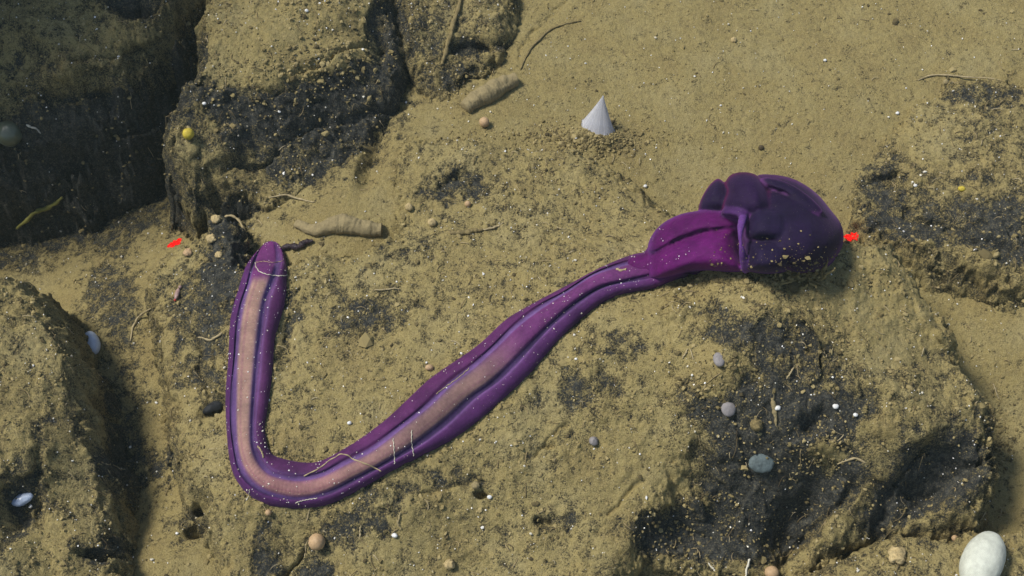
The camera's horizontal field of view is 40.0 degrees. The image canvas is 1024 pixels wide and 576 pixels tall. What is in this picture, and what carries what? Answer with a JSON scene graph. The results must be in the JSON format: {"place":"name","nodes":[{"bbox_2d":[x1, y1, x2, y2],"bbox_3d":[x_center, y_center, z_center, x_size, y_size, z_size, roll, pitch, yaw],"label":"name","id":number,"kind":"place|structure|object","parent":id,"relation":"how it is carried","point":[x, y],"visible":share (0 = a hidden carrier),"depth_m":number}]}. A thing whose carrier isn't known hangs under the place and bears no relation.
{"place":"outdoors","nodes":[
{"label":"outdoors","id":0,"kind":"place"},
{"bbox_2d":[0,0,1023,575],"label":"seabed","id":1,"kind":"structure","parent":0,"point":[612,32],"depth_m":7.15},
{"bbox_2d":[0,277,142,575],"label":"boulder","id":2,"kind":"object","parent":1,"relation":"on","point":[101,427],"visible":0.98,"depth_m":6.12},
{"bbox_2d":[12,493,33,506],"bbox_3d":[-2.095,0.903,6.018,0.095,0.045,0.053,-25,61,-15],"label":"shell","id":3,"kind":"object","parent":2,"relation":"on","point":[22,499],"visible":1,"depth_m":6.00},
{"bbox_2d":[85,331,100,353],"bbox_3d":[-2.038,0.267,6.823,0.079,0.075,0.136,-21,60,-12],"label":"limpet shell","id":4,"kind":"object","parent":2,"relation":"attached to","point":[93,342],"visible":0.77,"depth_m":6.79},
{"bbox_2d":[0,0,205,248],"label":"boulder","id":5,"kind":"object","parent":1,"relation":"on","point":[66,142],"visible":0.85,"depth_m":7.09},
{"bbox_2d":[0,121,21,146],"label":"jelly blob","id":6,"kind":"object","parent":5,"relation":"on","point":[10,134],"visible":1,"depth_m":6.98},
{"bbox_2d":[26,124,40,133],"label":"thread","id":7,"kind":"object","parent":5,"relation":"on","point":[27,125],"visible":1,"depth_m":7.02},
{"bbox_2d":[16,196,62,229],"bbox_3d":[-2.466,-0.391,7.340,0.285,0.147,0.032,-19,60,-11],"label":"stem","id":8,"kind":"object","parent":5,"relation":"on","point":[38,211],"visible":1,"depth_m":7.32},
{"bbox_2d":[130,308,150,340],"bbox_3d":[-1.810,0.150,6.788,0.154,0.171,0.084,-29,62,-17],"label":"thread","id":9,"kind":"object","parent":1,"relation":"on","point":[136,320],"visible":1,"depth_m":6.83},
{"bbox_2d":[167,238,181,247],"bbox_3d":[-1.705,-0.225,7.111,0.079,0.031,0.064,0,58,0],"label":"laser spot","id":10,"kind":"object","parent":1,"relation":"on","point":[175,242],"visible":1,"depth_m":7.11},
{"bbox_2d":[162,0,409,240],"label":"boulder","id":11,"kind":"object","parent":1,"relation":"on","point":[197,205],"visible":0.94,"depth_m":6.90},
{"bbox_2d":[182,128,193,139],"bbox_3d":[-1.541,-0.735,6.697,0.056,0.056,0.056,0,58,0],"label":"ball sponge","id":12,"kind":"object","parent":11,"relation":"on","point":[187,133],"visible":1,"depth_m":6.68},
{"bbox_2d":[225,214,244,229],"bbox_3d":[-1.356,-0.327,6.894,0.205,0.091,0.068,34,64,19],"label":"thread","id":13,"kind":"object","parent":11,"relation":"on","point":[236,218],"visible":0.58,"depth_m":6.93},
{"bbox_2d":[269,194,314,202],"bbox_3d":[-1.083,-0.443,6.862,0.262,0.032,0.041,8,58,5],"label":"thread","id":14,"kind":"object","parent":11,"relation":"on","point":[289,195],"visible":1,"depth_m":6.87},
{"bbox_2d":[294,213,382,236],"bbox_3d":[-0.835,-0.298,6.729,0.431,0.122,0.111,0,58,0],"label":"sediment tube","id":15,"kind":"object","parent":1,"relation":"on","point":[341,223],"visible":1,"depth_m":6.69},
{"bbox_2d":[144,137,702,575],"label":"boulder","id":16,"kind":"object","parent":1,"relation":"on","point":[552,392],"visible":0.88,"depth_m":6.17},
{"bbox_2d":[174,285,181,300],"bbox_3d":[-1.569,0.025,6.591,0.022,0.022,0.088,11,59,7],"label":"amphipod","id":17,"kind":"object","parent":16,"relation":"on","point":[177,293],"visible":1,"depth_m":6.58},
{"bbox_2d":[183,248,191,255],"bbox_3d":[-1.534,-0.169,6.652,0.046,0.028,0.043,0,58,0],"label":"encrusting clump","id":18,"kind":"object","parent":16,"relation":"on","point":[187,252],"visible":1,"depth_m":6.64},
{"bbox_2d":[198,332,221,340],"bbox_3d":[-1.360,0.218,6.411,0.159,0.075,0.040,-3,58,-2],"label":"thread","id":19,"kind":"object","parent":16,"relation":"on","point":[214,337],"visible":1,"depth_m":6.40},
{"bbox_2d":[206,233,216,242],"bbox_3d":[-1.423,-0.235,6.652,0.050,0.032,0.049,-26,62,-16],"label":"encrusting clump","id":20,"kind":"object","parent":16,"relation":"on","point":[210,238],"visible":1,"depth_m":6.64},
{"bbox_2d":[202,401,222,414],"bbox_3d":[-1.342,0.539,6.343,0.120,0.059,0.057,-25,61,-15],"label":"dark stone","id":21,"kind":"object","parent":16,"relation":"on","point":[213,407],"visible":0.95,"depth_m":6.32},
{"bbox_2d":[211,215,220,223],"bbox_3d":[-1.403,-0.325,6.657,0.051,0.032,0.052,0,58,0],"label":"encrusting clump","id":22,"kind":"object","parent":16,"relation":"on","point":[215,219],"visible":1,"depth_m":6.65},
{"bbox_2d":[215,251,222,257],"bbox_3d":[-1.380,-0.156,6.617,0.037,0.024,0.038,20,60,12],"label":"encrusting clump","id":23,"kind":"object","parent":16,"relation":"on","point":[219,254],"visible":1,"depth_m":6.61},
{"bbox_2d":[265,509,271,515],"bbox_3d":[-1.042,0.961,6.017,0.029,0.028,0.027,0,58,0],"label":"ball sponge","id":24,"kind":"object","parent":16,"relation":"on","point":[268,512],"visible":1,"depth_m":6.01},
{"bbox_2d":[308,533,324,549],"bbox_3d":[-0.836,1.088,6.029,0.074,0.075,0.072,0,58,0],"label":"ball sponge","id":25,"kind":"object","parent":16,"relation":"on","point":[316,541],"visible":1,"depth_m":6.00},
{"bbox_2d":[373,287,399,290],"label":"thread","id":26,"kind":"object","parent":16,"relation":"on","point":[387,289],"visible":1,"depth_m":6.42},
{"bbox_2d":[396,512,401,529],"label":"thread","id":27,"kind":"object","parent":16,"relation":"on","point":[398,524],"visible":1,"depth_m":5.99},
{"bbox_2d":[405,203,412,210],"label":"pebble","id":28,"kind":"object","parent":16,"relation":"on","point":[408,206],"visible":1,"depth_m":6.67},
{"bbox_2d":[425,364,433,370],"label":"pebble","id":29,"kind":"object","parent":16,"relation":"on","point":[428,367],"visible":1,"depth_m":6.20},
{"bbox_2d":[428,218,435,226],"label":"pebble","id":30,"kind":"object","parent":16,"relation":"on","point":[431,222],"visible":1,"depth_m":6.63},
{"bbox_2d":[444,559,454,569],"bbox_3d":[-0.266,1.183,6.015,0.048,0.052,0.048,26,62,15],"label":"pebble","id":31,"kind":"object","parent":16,"relation":"on","point":[449,564],"visible":1,"depth_m":6.00},
{"bbox_2d":[447,228,482,234],"bbox_3d":[-0.221,-0.262,6.614,0.170,0.036,0.034,-9,58,-6],"label":"thread","id":32,"kind":"object","parent":16,"relation":"on","point":[467,231],"visible":1,"depth_m":6.60},
{"bbox_2d":[465,201,470,206],"bbox_3d":[-0.212,-0.402,6.720,0.030,0.030,0.030,0,58,0],"label":"ball sponge","id":33,"kind":"object","parent":16,"relation":"on","point":[467,203],"visible":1,"depth_m":6.71},
{"bbox_2d":[471,481,479,489],"bbox_3d":[-0.157,0.849,6.060,0.038,0.040,0.038,0,58,0],"label":"pebble","id":34,"kind":"object","parent":16,"relation":"on","point":[475,485],"visible":1,"depth_m":6.05},
{"bbox_2d":[482,222,503,230],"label":"thread","id":35,"kind":"object","parent":16,"relation":"on","point":[493,227],"visible":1,"depth_m":6.63},
{"bbox_2d":[589,436,597,445],"bbox_3d":[0.353,0.662,6.083,0.040,0.047,0.044,0,58,0],"label":"pebble","id":36,"kind":"object","parent":16,"relation":"on","point":[593,440],"visible":1,"depth_m":6.07},
{"bbox_2d":[393,0,521,103],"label":"boulder","id":37,"kind":"object","parent":1,"relation":"on","point":[506,23],"visible":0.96,"depth_m":7.27},
{"bbox_2d":[441,0,461,64],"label":"sediment stick","id":38,"kind":"object","parent":37,"relation":"on","point":[452,28],"visible":1,"depth_m":7.26},
{"bbox_2d":[479,117,488,126],"bbox_3d":[-0.139,-0.833,7.068,0.052,0.054,0.054,0,58,0],"label":"ball sponge","id":39,"kind":"object","parent":1,"relation":"on","point":[483,121],"visible":1,"depth_m":7.05},
{"bbox_2d":[460,73,518,113],"bbox_3d":[-0.114,-0.997,7.167,0.334,0.111,0.105,-34,64,-19],"label":"sediment tube","id":40,"kind":"object","parent":1,"relation":"on","point":[490,91],"visible":1,"depth_m":7.13},
{"bbox_2d":[0,0,1023,575],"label":"silt crumbs","id":41,"kind":"object","parent":1,"relation":"on","point":[584,136],"visible":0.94,"depth_m":6.37},
{"bbox_2d":[0,0,1023,575],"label":"loose fibres","id":42,"kind":"object","parent":1,"relation":"on","point":[516,304],"visible":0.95,"depth_m":6.38},
{"bbox_2d":[0,0,1023,575],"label":"shell grit","id":43,"kind":"object","parent":1,"relation":"on","point":[482,302],"visible":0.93,"depth_m":6.39},
{"bbox_2d":[225,172,843,508],"bbox_3d":[0.097,0.157,6.151,2.759,0.840,1.461,0,58,0],"label":"acorn worm","id":44,"kind":"object","parent":1,"relation":"on","point":[747,210],"visible":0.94,"depth_m":6.10},
{"bbox_2d":[255,263,287,275],"bbox_3d":[-1.151,-0.076,6.537,0.249,0.193,0.094,34,64,19],"label":"strand","id":45,"kind":"object","parent":44,"relation":"on","point":[269,274],"visible":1,"depth_m":6.44},
{"bbox_2d":[281,239,312,250],"bbox_3d":[-1.040,-0.202,6.736,0.186,0.072,0.050,0,58,0],"label":"tail strand","id":46,"kind":"object","parent":44,"relation":"on","point":[302,244],"visible":1,"depth_m":6.72},
{"bbox_2d":[304,453,380,476],"bbox_3d":[-0.722,0.749,5.999,0.336,0.078,0.088,0,58,0],"label":"strand","id":47,"kind":"object","parent":44,"relation":"on","point":[338,455],"visible":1,"depth_m":6.00},
{"bbox_2d":[436,368,468,393],"bbox_3d":[-0.257,0.406,6.121,0.178,0.042,0.010,-32,63,-18],"label":"strand","id":48,"kind":"object","parent":44,"relation":"on","point":[451,382],"visible":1,"depth_m":6.12},
{"bbox_2d":[520,20,580,69],"bbox_3d":[0.175,-1.297,7.377,0.085,0.015,0.462,40,66,22],"label":"thread","id":49,"kind":"object","parent":1,"relation":"on","point":[540,38],"visible":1,"depth_m":7.39},
{"bbox_2d":[581,96,614,135],"bbox_3d":[0.433,-0.846,7.013,0.170,0.206,0.127,0,58,0],"label":"cone sponge","id":50,"kind":"object","parent":1,"relation":"on","point":[596,120],"visible":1,"depth_m":7.03},
{"bbox_2d":[731,37,736,42],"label":"pebble","id":51,"kind":"object","parent":1,"relation":"on","point":[733,39],"visible":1,"depth_m":7.35},
{"bbox_2d":[648,240,999,575],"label":"boulder","id":52,"kind":"object","parent":1,"relation":"on","point":[882,465],"visible":0.91,"depth_m":6.12},
{"bbox_2d":[713,352,724,366],"bbox_3d":[0.876,0.302,5.951,0.050,0.033,0.069,-5,58,-3],"label":"pebble","id":53,"kind":"object","parent":52,"relation":"on","point":[718,360],"visible":1,"depth_m":5.94},
{"bbox_2d":[721,402,735,416],"bbox_3d":[0.925,0.517,6.009,0.065,0.030,0.066,-20,89,-12],"label":"disc sponge","id":54,"kind":"object","parent":52,"relation":"on","point":[728,409],"visible":1,"depth_m":6.00},
{"bbox_2d":[745,559,750,575],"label":"thread","id":55,"kind":"object","parent":52,"relation":"on","point":[747,566],"visible":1,"depth_m":6.19},
{"bbox_2d":[750,418,762,431],"bbox_3d":[1.040,0.583,5.984,0.055,0.060,0.059,0,58,0],"label":"pebble","id":56,"kind":"object","parent":52,"relation":"on","point":[755,424],"visible":1,"depth_m":5.97},
{"bbox_2d":[749,454,774,472],"bbox_3d":[1.079,0.756,6.077,0.115,0.034,0.086,0,87,0],"label":"pebble","id":57,"kind":"object","parent":52,"relation":"on","point":[759,463],"visible":1,"depth_m":6.07},
{"bbox_2d":[764,566,778,575],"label":"ball sponge","id":58,"kind":"object","parent":52,"relation":"on","point":[771,570],"visible":1,"depth_m":6.19},
{"bbox_2d":[771,393,776,425],"bbox_3d":[1.113,0.505,5.987,0.022,0.118,0.144,-10,59,-6],"label":"splinter","id":59,"kind":"object","parent":52,"relation":"on","point":[773,406],"visible":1,"depth_m":5.98},
{"bbox_2d":[770,260,831,297],"bbox_3d":[1.224,-0.080,6.048,0.280,0.190,0.168,-20,60,-12],"label":"silt tuft","id":60,"kind":"object","parent":52,"relation":"on","point":[793,277],"visible":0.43,"depth_m":6.07},
{"bbox_2d":[800,268,834,287],"bbox_3d":[1.286,-0.073,6.065,0.184,0.185,0.095,27,62,16],"label":"silt tuft","id":61,"kind":"object","parent":52,"relation":"on","point":[815,281],"visible":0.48,"depth_m":6.08},
{"bbox_2d":[837,457,864,464],"bbox_3d":[1.505,0.750,6.057,0.202,0.051,0.023,4,58,2],"label":"thread","id":62,"kind":"object","parent":52,"relation":"on","point":[858,459],"visible":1,"depth_m":6.04},
{"bbox_2d":[844,232,858,240],"bbox_3d":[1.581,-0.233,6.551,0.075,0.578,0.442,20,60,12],"label":"laser spot","id":63,"kind":"object","parent":1,"relation":"on","point":[848,237],"visible":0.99,"depth_m":6.87},
{"bbox_2d":[793,526,1023,575],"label":"boulder","id":64,"kind":"object","parent":1,"relation":"on","point":[925,545],"visible":0.79,"depth_m":6.12},
{"bbox_2d":[887,545,905,564],"bbox_3d":[1.670,1.160,6.103,0.081,0.064,0.086,0,58,0],"label":"pebble","id":65,"kind":"object","parent":64,"relation":"on","point":[897,555],"visible":1,"depth_m":6.08},
{"bbox_2d":[959,531,1005,575],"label":"egg sponge","id":66,"kind":"object","parent":64,"relation":"on","point":[984,553],"visible":1,"depth_m":5.98},
{"bbox_2d":[848,76,1023,313],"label":"boulder","id":67,"kind":"object","parent":1,"relation":"on","point":[981,275],"visible":0.96,"depth_m":6.87},
{"bbox_2d":[918,74,1001,80],"bbox_3d":[2.290,-1.076,7.199,0.421,0.039,0.041,3,58,2],"label":"thread","id":68,"kind":"object","parent":67,"relation":"on","point":[956,76],"visible":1,"depth_m":7.20},
{"bbox_2d":[958,186,965,191],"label":"pebble","id":69,"kind":"object","parent":67,"relation":"on","point":[961,188],"visible":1,"depth_m":6.85}
]}

